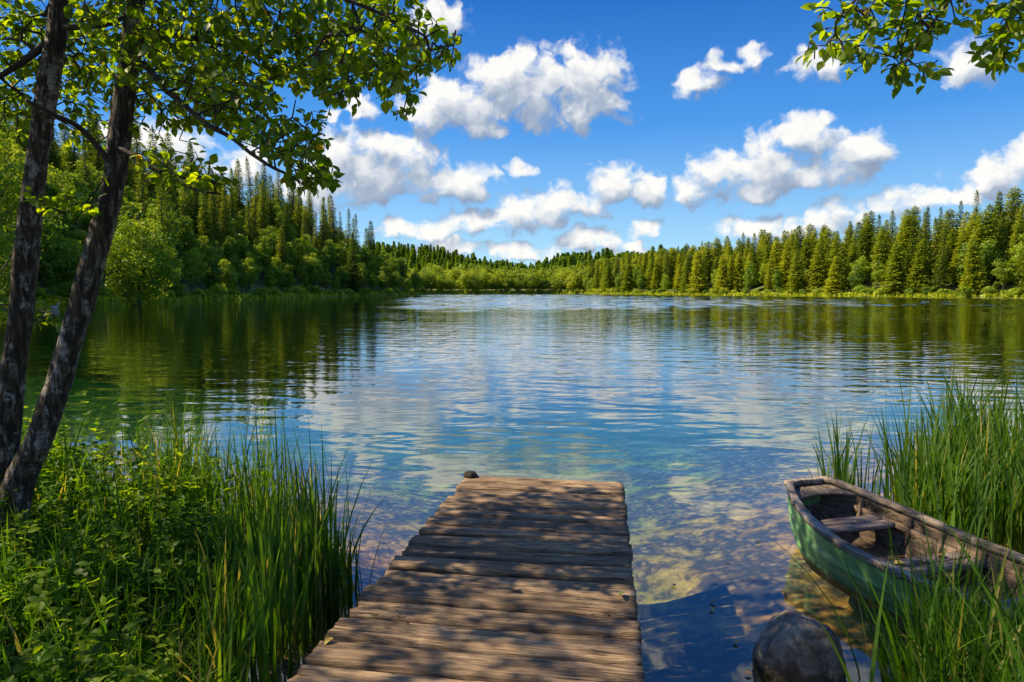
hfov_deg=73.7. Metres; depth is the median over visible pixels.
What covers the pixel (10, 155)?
spruce tree
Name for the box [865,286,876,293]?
bush
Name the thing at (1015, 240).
conifer tree
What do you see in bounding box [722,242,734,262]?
conifer tree
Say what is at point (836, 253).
conifer tree
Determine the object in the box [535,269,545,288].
broadleaf tree
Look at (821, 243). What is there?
conifer tree
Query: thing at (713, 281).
broadleaf tree
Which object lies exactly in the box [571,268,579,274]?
broadleaf tree
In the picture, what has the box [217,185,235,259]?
spruce tree
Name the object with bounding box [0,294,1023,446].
lake water
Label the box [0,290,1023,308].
bank grass
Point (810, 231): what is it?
conifer tree
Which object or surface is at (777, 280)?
broadleaf tree
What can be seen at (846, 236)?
conifer tree
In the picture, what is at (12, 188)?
broadleaf tree
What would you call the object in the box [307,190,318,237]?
spruce tree
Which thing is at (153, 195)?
broadleaf tree
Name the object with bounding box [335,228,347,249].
broadleaf tree
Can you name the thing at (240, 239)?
broadleaf tree
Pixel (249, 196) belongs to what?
spruce tree
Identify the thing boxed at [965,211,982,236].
conifer tree
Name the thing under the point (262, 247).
broadleaf tree
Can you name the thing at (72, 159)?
spruce tree
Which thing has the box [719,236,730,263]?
conifer tree
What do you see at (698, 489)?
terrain
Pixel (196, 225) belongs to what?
spruce tree
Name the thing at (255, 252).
broadleaf tree
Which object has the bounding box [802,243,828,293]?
conifer tree
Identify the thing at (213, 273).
broadleaf tree
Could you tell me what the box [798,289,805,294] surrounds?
bush
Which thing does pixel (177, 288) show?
bush
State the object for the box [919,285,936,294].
bush
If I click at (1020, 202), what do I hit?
conifer tree
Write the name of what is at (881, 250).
conifer tree
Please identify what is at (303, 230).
spruce tree
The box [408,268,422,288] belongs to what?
broadleaf tree
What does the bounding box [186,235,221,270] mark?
broadleaf tree
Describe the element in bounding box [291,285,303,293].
bush
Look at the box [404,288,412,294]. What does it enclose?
bush
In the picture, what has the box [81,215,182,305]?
broadleaf tree
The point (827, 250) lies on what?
spruce tree
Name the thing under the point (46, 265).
broadleaf tree
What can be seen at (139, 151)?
spruce tree
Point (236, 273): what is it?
broadleaf tree
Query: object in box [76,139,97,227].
spruce tree
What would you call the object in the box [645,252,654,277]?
conifer tree
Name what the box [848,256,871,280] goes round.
broadleaf tree
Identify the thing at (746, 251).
conifer tree
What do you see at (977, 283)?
conifer tree
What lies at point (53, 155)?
spruce tree
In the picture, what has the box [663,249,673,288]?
spruce tree
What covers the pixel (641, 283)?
broadleaf tree
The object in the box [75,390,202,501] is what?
leafy shrub
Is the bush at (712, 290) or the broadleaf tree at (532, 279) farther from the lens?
the broadleaf tree at (532, 279)
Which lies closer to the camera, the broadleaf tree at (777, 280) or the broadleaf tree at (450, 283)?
the broadleaf tree at (777, 280)
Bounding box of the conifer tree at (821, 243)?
[815,235,826,278]
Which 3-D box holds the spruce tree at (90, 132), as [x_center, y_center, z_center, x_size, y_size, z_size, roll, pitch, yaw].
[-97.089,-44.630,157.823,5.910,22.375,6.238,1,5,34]
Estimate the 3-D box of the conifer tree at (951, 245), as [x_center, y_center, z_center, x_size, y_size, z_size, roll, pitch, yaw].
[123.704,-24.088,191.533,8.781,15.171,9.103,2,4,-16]
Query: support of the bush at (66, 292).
on the terrain at (698, 489)
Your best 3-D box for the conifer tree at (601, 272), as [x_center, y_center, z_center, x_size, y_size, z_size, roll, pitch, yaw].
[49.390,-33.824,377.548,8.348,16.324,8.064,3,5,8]
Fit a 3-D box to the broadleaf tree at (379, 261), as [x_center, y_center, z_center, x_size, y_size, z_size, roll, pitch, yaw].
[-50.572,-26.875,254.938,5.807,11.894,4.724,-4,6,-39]
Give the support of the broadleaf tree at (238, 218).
on the terrain at (698, 489)
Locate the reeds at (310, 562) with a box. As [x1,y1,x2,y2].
[1,387,388,681]
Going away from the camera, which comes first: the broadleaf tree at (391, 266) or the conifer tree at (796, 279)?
the conifer tree at (796, 279)
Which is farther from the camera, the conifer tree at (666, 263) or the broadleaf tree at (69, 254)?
the conifer tree at (666, 263)
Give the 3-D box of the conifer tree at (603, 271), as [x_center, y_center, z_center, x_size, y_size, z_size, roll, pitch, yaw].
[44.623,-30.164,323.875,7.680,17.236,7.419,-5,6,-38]
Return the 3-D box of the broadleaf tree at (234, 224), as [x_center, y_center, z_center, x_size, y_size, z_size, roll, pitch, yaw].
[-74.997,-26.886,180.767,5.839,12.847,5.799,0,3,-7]
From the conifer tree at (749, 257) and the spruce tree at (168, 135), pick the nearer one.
the spruce tree at (168, 135)
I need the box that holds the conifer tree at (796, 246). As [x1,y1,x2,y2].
[790,240,799,268]
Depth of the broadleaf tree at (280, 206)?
244.76 m
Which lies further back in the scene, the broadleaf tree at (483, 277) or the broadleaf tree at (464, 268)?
the broadleaf tree at (464, 268)
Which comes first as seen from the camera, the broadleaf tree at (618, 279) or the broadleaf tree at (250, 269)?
the broadleaf tree at (250, 269)
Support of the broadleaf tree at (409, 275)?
on the terrain at (698, 489)
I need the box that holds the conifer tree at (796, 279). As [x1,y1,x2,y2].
[784,250,804,293]
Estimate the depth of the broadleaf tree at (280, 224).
219.16 m
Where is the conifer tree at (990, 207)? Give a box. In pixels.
[980,204,1003,249]
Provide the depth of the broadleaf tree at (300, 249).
207.82 m
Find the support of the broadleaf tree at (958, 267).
on the terrain at (698, 489)
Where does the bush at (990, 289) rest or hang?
on the terrain at (698, 489)
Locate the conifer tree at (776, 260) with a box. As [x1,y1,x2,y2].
[762,240,785,284]
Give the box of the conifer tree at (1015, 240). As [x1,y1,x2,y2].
[1004,219,1023,281]
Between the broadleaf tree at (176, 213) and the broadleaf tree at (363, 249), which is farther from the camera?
the broadleaf tree at (363, 249)
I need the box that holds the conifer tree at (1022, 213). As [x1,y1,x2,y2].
[1007,204,1023,259]
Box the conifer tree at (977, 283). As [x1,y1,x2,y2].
[957,238,990,292]
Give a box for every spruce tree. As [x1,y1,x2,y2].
[0,175,38,287]
[1,138,16,266]
[9,101,26,155]
[48,130,64,183]
[49,124,66,168]
[51,129,63,164]
[57,110,72,152]
[65,108,83,170]
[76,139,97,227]
[80,101,103,167]
[81,102,96,162]
[88,116,104,178]
[91,110,104,171]
[125,149,139,205]
[128,144,137,192]
[128,144,137,195]
[131,110,146,190]
[132,168,152,213]
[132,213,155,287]
[134,151,152,195]
[140,126,162,193]
[153,183,175,250]
[154,158,179,216]
[158,137,170,168]
[163,132,175,193]
[166,160,179,211]
[179,190,193,240]
[185,143,200,197]
[188,191,204,240]
[189,182,201,227]
[196,194,220,271]
[204,190,224,260]
[205,165,212,217]
[208,190,221,228]
[209,168,220,222]
[216,166,230,212]
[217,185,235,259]
[221,184,229,216]
[227,167,239,214]
[228,158,250,217]
[228,186,238,229]
[241,198,257,248]
[244,156,256,219]
[249,175,259,237]
[253,183,270,238]
[254,171,260,209]
[258,164,269,198]
[259,179,270,229]
[264,174,279,230]
[273,168,285,221]
[276,227,294,286]
[280,201,293,249]
[284,188,294,224]
[288,189,301,223]
[292,189,306,244]
[293,197,301,231]
[300,214,311,246]
[302,205,310,237]
[304,190,313,234]
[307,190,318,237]
[311,212,320,250]
[317,196,330,249]
[317,212,334,248]
[327,194,341,246]
[337,211,343,247]
[343,208,351,243]
[344,232,363,291]
[350,219,356,246]
[353,213,360,250]
[360,229,368,262]
[364,220,376,256]
[578,272,582,289]
[591,263,600,291]
[612,257,619,289]
[625,250,631,270]
[661,252,669,285]
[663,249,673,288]
[681,245,686,268]
[681,256,691,291]
[699,251,709,284]
[739,232,746,267]
[751,233,759,271]
[763,252,774,291]
[822,248,828,282]
[844,224,853,260]
[869,214,882,261]
[887,209,896,245]
[891,227,897,249]
[901,218,922,288]
[914,228,923,275]
[918,211,933,260]
[920,207,932,247]
[921,211,928,244]
[927,216,942,284]
[930,227,951,289]
[934,207,943,237]
[943,210,951,239]
[955,200,963,231]
[971,190,981,218]
[997,210,1008,259]
[1002,195,1018,253]
[1006,206,1020,254]
[1010,234,1023,291]
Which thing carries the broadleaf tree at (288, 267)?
on the terrain at (698, 489)
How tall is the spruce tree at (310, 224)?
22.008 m
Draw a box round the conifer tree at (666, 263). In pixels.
[662,252,672,283]
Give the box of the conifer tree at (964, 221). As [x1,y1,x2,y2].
[955,210,973,242]
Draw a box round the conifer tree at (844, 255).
[839,241,846,278]
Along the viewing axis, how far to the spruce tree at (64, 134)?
155.43 m
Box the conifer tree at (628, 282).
[619,264,636,292]
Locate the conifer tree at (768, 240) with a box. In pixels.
[757,232,774,271]
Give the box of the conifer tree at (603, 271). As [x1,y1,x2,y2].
[598,260,611,289]
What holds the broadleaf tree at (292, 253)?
on the terrain at (698, 489)
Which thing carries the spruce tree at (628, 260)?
on the terrain at (698, 489)
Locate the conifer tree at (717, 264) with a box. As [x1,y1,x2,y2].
[710,256,719,281]
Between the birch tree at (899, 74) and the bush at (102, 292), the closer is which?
the birch tree at (899, 74)
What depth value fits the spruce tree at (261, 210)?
200.17 m
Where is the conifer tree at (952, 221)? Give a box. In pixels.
[938,208,960,241]
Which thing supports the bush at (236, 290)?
on the terrain at (698, 489)
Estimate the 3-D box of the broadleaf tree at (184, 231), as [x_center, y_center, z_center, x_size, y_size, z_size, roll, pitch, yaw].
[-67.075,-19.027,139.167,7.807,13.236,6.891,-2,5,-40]
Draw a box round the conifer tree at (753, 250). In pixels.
[743,243,759,282]
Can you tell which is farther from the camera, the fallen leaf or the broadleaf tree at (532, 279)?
the broadleaf tree at (532, 279)
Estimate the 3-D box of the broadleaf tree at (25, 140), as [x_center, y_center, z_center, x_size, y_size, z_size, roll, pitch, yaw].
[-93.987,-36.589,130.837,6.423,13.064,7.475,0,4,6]
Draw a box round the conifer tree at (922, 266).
[901,238,936,292]
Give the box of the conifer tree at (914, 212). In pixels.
[908,206,921,239]
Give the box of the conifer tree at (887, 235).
[879,231,892,265]
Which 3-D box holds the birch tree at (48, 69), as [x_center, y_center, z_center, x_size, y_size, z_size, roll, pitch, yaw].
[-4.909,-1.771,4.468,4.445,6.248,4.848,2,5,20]
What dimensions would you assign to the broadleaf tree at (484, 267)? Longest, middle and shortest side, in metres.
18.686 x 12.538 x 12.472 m
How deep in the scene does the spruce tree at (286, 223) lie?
207.81 m
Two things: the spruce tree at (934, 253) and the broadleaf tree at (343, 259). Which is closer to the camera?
the spruce tree at (934, 253)
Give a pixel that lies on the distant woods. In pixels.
(427, 254)
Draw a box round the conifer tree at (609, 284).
[600,264,615,292]
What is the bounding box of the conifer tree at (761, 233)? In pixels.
[757,229,763,251]
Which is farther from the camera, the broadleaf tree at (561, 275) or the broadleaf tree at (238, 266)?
the broadleaf tree at (561, 275)
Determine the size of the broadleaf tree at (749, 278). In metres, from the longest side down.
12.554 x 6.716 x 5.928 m
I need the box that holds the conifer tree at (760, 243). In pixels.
[755,235,764,260]
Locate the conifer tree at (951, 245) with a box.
[933,228,959,277]
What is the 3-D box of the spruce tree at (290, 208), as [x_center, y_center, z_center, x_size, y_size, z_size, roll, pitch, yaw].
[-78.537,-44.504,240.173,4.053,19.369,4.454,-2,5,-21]
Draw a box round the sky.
[0,0,1023,266]
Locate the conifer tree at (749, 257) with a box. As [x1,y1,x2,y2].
[744,252,758,287]
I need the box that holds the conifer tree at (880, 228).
[870,226,889,271]
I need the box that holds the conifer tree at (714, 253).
[712,249,716,267]
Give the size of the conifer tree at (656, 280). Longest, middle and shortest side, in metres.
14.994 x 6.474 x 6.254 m
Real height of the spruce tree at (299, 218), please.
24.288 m
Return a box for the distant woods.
[371,241,844,288]
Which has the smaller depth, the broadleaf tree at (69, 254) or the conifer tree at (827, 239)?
the broadleaf tree at (69, 254)
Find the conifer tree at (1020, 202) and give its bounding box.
[1002,186,1023,233]
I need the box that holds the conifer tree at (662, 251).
[659,247,667,262]
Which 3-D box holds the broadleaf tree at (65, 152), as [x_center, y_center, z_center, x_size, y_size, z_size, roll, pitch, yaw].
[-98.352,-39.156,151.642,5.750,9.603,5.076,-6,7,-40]
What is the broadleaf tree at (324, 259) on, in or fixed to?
on the terrain at (698, 489)
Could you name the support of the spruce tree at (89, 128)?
on the terrain at (698, 489)
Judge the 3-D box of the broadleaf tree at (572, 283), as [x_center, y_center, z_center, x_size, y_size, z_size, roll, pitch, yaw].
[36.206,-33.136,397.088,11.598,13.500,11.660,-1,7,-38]
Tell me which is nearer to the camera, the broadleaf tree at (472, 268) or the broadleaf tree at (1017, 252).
the broadleaf tree at (1017, 252)
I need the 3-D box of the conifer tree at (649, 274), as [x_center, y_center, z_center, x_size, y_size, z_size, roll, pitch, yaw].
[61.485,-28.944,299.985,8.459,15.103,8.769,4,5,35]
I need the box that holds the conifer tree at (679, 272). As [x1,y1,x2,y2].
[673,263,683,290]
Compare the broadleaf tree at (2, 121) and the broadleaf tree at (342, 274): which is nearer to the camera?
the broadleaf tree at (2, 121)
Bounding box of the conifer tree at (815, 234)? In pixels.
[812,229,817,244]
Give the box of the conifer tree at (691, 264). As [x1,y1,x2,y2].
[677,252,693,290]
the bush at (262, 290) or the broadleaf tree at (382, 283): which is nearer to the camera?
the bush at (262, 290)
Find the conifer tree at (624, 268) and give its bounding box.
[617,265,632,290]
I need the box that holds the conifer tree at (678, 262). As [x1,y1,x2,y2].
[671,253,683,286]
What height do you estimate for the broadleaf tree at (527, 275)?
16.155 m
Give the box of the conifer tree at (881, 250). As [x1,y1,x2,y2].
[868,228,890,282]
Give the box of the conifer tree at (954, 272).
[946,229,969,283]
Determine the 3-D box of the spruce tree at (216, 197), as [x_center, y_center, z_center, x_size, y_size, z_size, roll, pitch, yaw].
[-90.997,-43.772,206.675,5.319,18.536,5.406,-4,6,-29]
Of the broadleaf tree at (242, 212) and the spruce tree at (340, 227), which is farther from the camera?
the spruce tree at (340, 227)
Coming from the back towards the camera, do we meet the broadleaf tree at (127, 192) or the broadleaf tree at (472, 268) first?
the broadleaf tree at (472, 268)
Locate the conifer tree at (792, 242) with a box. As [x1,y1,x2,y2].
[786,235,797,262]
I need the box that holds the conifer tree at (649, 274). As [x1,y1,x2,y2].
[645,259,654,289]
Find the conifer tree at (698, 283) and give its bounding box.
[685,250,710,292]
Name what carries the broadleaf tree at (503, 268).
on the terrain at (698, 489)
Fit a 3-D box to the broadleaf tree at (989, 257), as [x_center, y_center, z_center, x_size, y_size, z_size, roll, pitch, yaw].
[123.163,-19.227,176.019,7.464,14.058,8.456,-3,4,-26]
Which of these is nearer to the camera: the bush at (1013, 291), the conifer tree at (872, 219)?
the bush at (1013, 291)
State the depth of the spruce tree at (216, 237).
160.43 m
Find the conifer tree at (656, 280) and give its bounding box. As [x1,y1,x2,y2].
[650,259,661,289]
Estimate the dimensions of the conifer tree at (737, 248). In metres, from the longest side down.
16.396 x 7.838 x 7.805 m
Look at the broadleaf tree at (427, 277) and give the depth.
393.20 m
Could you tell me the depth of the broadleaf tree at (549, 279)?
406.42 m
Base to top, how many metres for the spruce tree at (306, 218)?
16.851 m
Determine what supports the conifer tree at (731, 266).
on the terrain at (698, 489)
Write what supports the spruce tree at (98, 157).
on the terrain at (698, 489)
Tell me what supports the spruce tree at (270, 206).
on the terrain at (698, 489)
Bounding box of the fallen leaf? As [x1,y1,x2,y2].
[325,637,332,643]
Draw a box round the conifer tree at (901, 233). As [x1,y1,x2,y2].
[894,220,909,256]
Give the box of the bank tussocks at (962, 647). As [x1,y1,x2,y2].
[744,476,1023,681]
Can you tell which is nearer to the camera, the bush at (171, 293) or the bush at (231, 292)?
the bush at (171, 293)
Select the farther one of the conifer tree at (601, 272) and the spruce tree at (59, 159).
the conifer tree at (601, 272)
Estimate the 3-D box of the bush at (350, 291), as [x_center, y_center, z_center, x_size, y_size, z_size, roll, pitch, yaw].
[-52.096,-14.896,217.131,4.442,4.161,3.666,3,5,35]
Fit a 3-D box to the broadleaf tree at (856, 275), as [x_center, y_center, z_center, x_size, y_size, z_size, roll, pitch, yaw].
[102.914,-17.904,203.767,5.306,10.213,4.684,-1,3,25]
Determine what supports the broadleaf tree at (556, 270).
on the terrain at (698, 489)
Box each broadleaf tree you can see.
[0,114,11,137]
[0,114,67,307]
[0,132,25,171]
[0,224,15,271]
[4,117,28,148]
[37,223,65,287]
[41,206,72,280]
[41,232,83,293]
[45,182,73,239]
[47,163,81,226]
[49,168,91,236]
[59,142,79,164]
[61,162,94,175]
[66,225,86,254]
[68,160,103,198]
[78,201,126,237]
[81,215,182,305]
[118,196,142,234]
[122,186,140,210]
[122,205,153,250]
[139,189,175,222]
[146,203,183,254]
[160,194,176,210]
[161,253,183,288]
[165,210,180,238]
[170,215,201,261]
[171,184,187,207]
[175,188,199,220]
[178,247,207,290]
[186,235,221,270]
[202,262,224,288]
[218,258,237,287]
[219,218,237,240]
[220,236,239,262]
[224,261,238,287]
[225,254,248,287]
[229,231,249,257]
[234,213,245,233]
[235,244,253,259]
[237,209,252,228]
[238,257,256,291]
[242,225,254,242]
[244,252,261,288]
[251,236,273,279]
[252,248,262,272]
[257,225,283,254]
[261,232,288,264]
[267,198,282,221]
[269,257,286,286]
[273,214,298,240]
[275,200,283,211]
[275,210,288,230]
[281,262,296,288]
[285,242,298,264]
[290,205,315,228]
[290,234,317,266]
[292,253,323,280]
[305,257,324,285]
[311,248,322,266]
[312,232,326,248]
[319,246,334,266]
[320,255,330,271]
[322,239,338,270]
[332,241,348,264]
[334,248,342,265]
[334,266,350,288]
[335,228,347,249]
[335,250,351,271]
[345,239,359,247]
[346,244,363,261]
[350,252,360,265]
[355,262,368,283]
[359,245,372,267]
[361,249,373,267]
[365,272,379,288]
[366,260,377,278]
[372,254,385,275]
[374,273,389,289]
[378,266,389,282]
[380,250,395,275]
[383,257,400,275]
[388,272,404,288]
[398,257,410,280]
[402,280,413,290]
[405,272,423,288]
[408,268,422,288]
[419,262,442,289]
[419,269,435,290]
[423,271,439,290]
[434,275,448,290]
[439,269,451,289]
[444,277,455,290]
[447,267,460,290]
[454,263,469,272]
[455,277,464,289]
[456,271,472,289]
[468,263,482,272]
[468,275,481,289]
[469,268,481,276]
[477,272,494,291]
[481,265,494,273]
[487,269,503,289]
[498,266,514,290]
[499,270,509,290]
[500,275,513,289]
[510,269,523,287]
[512,277,524,291]
[521,269,543,290]
[522,269,536,290]
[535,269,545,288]
[537,276,549,291]
[544,268,557,288]
[546,265,568,276]
[547,276,554,289]
[549,278,562,290]
[552,267,570,289]
[563,273,582,290]
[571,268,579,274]
[576,267,589,289]
[582,274,593,290]
[587,277,595,288]
[614,272,624,289]
[631,264,643,287]
[633,271,644,288]
[636,275,647,289]
[659,274,671,290]
[710,269,721,286]
[742,261,760,291]
[758,263,767,286]
[771,269,785,292]
[802,268,810,284]
[847,264,866,287]
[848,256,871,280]
[871,262,889,289]
[954,242,982,284]
[974,239,1008,285]
[991,258,1016,289]
[1009,233,1023,277]
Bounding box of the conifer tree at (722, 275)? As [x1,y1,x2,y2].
[713,254,731,293]
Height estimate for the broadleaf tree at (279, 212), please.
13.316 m
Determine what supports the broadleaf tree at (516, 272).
on the terrain at (698, 489)
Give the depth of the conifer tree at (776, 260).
235.30 m
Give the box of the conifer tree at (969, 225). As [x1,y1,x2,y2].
[957,218,980,260]
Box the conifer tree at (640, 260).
[637,254,642,269]
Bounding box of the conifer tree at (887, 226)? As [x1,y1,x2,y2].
[883,220,890,235]
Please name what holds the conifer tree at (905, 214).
on the terrain at (698, 489)
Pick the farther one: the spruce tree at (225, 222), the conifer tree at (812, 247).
the conifer tree at (812, 247)
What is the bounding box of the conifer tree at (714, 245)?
[710,237,720,261]
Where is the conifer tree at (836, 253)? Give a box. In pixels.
[821,235,851,288]
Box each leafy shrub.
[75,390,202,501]
[155,443,275,533]
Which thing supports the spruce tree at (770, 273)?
on the terrain at (698, 489)
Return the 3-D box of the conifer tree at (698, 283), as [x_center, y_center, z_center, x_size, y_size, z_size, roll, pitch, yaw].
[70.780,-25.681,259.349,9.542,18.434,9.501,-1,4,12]
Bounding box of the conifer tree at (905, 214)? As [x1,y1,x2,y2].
[894,208,911,247]
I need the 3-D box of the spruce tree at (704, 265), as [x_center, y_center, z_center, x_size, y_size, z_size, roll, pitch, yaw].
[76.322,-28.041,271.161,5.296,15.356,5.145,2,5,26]
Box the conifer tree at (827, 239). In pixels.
[817,228,834,262]
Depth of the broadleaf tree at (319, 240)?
242.32 m
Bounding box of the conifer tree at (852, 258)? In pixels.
[845,243,859,281]
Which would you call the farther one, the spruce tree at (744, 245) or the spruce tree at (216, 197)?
the spruce tree at (744, 245)
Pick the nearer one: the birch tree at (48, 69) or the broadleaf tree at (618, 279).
the birch tree at (48, 69)
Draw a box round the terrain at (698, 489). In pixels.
[0,145,1023,681]
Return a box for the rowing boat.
[784,476,1023,643]
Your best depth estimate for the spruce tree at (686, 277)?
263.69 m
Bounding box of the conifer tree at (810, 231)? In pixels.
[804,223,816,244]
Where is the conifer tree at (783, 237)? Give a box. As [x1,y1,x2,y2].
[777,230,786,258]
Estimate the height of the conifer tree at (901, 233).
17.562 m
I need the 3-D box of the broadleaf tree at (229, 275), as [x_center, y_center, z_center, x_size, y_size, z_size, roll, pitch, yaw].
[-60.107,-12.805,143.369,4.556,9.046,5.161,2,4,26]
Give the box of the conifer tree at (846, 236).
[840,226,855,265]
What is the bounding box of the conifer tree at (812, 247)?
[802,235,816,269]
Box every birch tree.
[0,0,247,485]
[0,0,462,540]
[795,0,1023,98]
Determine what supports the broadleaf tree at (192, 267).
on the terrain at (698, 489)
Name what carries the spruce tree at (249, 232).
on the terrain at (698, 489)
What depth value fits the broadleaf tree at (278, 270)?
176.68 m
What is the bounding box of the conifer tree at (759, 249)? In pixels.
[757,246,763,264]
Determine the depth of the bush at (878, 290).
192.53 m
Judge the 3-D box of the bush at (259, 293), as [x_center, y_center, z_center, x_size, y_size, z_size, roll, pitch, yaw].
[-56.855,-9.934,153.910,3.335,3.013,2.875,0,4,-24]
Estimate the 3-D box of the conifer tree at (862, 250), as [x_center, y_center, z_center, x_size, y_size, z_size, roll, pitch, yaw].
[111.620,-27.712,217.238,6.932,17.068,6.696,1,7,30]
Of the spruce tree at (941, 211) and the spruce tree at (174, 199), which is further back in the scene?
the spruce tree at (941, 211)
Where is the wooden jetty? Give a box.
[287,471,644,681]
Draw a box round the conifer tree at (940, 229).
[926,218,950,267]
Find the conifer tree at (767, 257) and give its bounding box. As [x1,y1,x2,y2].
[758,244,773,282]
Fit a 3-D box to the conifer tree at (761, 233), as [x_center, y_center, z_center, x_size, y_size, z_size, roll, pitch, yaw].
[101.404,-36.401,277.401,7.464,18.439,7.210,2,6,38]
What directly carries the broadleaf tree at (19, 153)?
on the terrain at (698, 489)
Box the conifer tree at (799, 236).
[793,225,806,255]
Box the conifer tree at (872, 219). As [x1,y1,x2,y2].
[857,210,878,247]
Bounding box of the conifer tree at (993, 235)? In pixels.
[954,210,1009,282]
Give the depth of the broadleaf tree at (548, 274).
412.39 m
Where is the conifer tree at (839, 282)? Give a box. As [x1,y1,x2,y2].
[822,256,847,293]
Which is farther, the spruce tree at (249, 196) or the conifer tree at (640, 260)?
the conifer tree at (640, 260)
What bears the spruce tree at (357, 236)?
on the terrain at (698, 489)
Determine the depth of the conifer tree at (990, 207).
190.05 m
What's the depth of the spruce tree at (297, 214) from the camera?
245.78 m
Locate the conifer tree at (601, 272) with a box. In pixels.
[596,266,602,288]
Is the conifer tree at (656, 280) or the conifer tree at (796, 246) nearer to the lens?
the conifer tree at (796, 246)
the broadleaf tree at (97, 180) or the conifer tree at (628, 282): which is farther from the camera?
the conifer tree at (628, 282)
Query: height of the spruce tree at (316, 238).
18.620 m
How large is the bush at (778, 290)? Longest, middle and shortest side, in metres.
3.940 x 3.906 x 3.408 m
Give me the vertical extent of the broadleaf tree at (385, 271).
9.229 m
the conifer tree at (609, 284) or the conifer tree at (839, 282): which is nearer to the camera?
the conifer tree at (839, 282)
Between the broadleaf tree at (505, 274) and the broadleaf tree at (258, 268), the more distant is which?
the broadleaf tree at (505, 274)
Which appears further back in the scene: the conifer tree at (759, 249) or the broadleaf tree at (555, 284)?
the broadleaf tree at (555, 284)
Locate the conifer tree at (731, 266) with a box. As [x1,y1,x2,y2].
[725,255,734,289]
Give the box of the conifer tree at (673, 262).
[668,248,676,278]
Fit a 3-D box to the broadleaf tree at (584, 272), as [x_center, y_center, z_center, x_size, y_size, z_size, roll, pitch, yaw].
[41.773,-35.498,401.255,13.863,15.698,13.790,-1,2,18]
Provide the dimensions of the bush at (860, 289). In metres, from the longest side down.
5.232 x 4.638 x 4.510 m
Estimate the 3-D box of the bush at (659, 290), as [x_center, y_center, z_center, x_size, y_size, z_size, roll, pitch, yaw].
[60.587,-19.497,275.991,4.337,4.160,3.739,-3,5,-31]
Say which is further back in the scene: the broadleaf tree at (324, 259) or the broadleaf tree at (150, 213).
the broadleaf tree at (324, 259)
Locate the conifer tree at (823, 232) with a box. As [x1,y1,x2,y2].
[816,227,829,261]
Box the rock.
[752,610,846,681]
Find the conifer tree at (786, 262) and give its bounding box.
[773,238,792,289]
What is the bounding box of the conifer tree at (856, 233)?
[845,222,868,270]
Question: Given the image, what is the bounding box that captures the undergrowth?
[0,392,245,681]
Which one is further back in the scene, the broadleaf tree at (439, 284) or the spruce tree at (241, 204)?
the broadleaf tree at (439, 284)
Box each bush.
[36,286,54,301]
[46,283,72,301]
[98,286,112,298]
[163,281,188,298]
[163,289,174,296]
[189,288,206,297]
[205,289,217,298]
[209,283,229,295]
[223,287,240,295]
[225,290,237,296]
[252,291,266,298]
[255,287,270,294]
[263,286,279,294]
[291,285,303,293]
[291,285,306,293]
[304,285,319,293]
[345,288,354,294]
[381,287,393,294]
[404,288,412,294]
[656,288,666,293]
[688,288,699,293]
[709,288,719,293]
[718,287,729,294]
[775,288,785,293]
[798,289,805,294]
[811,287,825,293]
[853,285,866,293]
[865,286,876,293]
[873,285,894,293]
[904,287,913,294]
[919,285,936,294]
[935,289,949,294]
[949,290,959,295]
[959,286,974,296]
[979,285,997,294]
[1008,288,1021,296]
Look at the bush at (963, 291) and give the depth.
172.25 m
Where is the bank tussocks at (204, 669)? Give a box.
[0,428,277,681]
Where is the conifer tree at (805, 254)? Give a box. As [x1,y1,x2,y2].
[799,235,813,281]
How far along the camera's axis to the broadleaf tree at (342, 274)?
221.31 m
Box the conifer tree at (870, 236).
[863,220,874,261]
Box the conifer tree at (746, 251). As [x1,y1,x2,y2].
[742,240,750,276]
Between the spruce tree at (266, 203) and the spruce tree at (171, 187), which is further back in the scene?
the spruce tree at (266, 203)
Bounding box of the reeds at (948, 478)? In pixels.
[804,349,1023,553]
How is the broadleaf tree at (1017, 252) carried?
on the terrain at (698, 489)
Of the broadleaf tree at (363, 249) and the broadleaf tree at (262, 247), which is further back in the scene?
the broadleaf tree at (363, 249)
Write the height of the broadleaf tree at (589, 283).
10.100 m
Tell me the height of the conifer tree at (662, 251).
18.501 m
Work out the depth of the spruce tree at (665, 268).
282.13 m
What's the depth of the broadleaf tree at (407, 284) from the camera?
265.97 m
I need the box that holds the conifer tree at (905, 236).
[886,213,928,274]
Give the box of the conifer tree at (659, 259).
[649,255,663,289]
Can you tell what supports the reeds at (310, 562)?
on the terrain at (698, 489)
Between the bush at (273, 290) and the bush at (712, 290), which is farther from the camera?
the bush at (712, 290)
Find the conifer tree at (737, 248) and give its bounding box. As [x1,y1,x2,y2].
[732,238,744,262]
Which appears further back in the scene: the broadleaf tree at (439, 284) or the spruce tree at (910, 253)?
the broadleaf tree at (439, 284)
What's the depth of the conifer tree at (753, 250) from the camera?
251.30 m
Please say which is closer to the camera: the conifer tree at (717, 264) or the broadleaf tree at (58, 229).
the broadleaf tree at (58, 229)
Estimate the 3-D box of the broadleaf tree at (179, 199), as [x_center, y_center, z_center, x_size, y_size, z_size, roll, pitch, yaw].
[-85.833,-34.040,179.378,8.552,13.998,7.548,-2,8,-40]
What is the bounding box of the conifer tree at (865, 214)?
[860,212,867,226]
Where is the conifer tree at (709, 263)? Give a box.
[703,241,713,281]
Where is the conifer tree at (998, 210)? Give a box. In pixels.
[991,190,1006,247]
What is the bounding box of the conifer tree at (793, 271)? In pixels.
[786,253,805,289]
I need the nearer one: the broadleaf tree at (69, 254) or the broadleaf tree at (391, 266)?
the broadleaf tree at (69, 254)
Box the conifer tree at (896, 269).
[878,241,909,295]
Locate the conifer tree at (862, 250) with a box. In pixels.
[856,227,870,273]
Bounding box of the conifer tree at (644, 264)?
[639,252,647,277]
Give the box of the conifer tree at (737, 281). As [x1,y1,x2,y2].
[729,253,745,291]

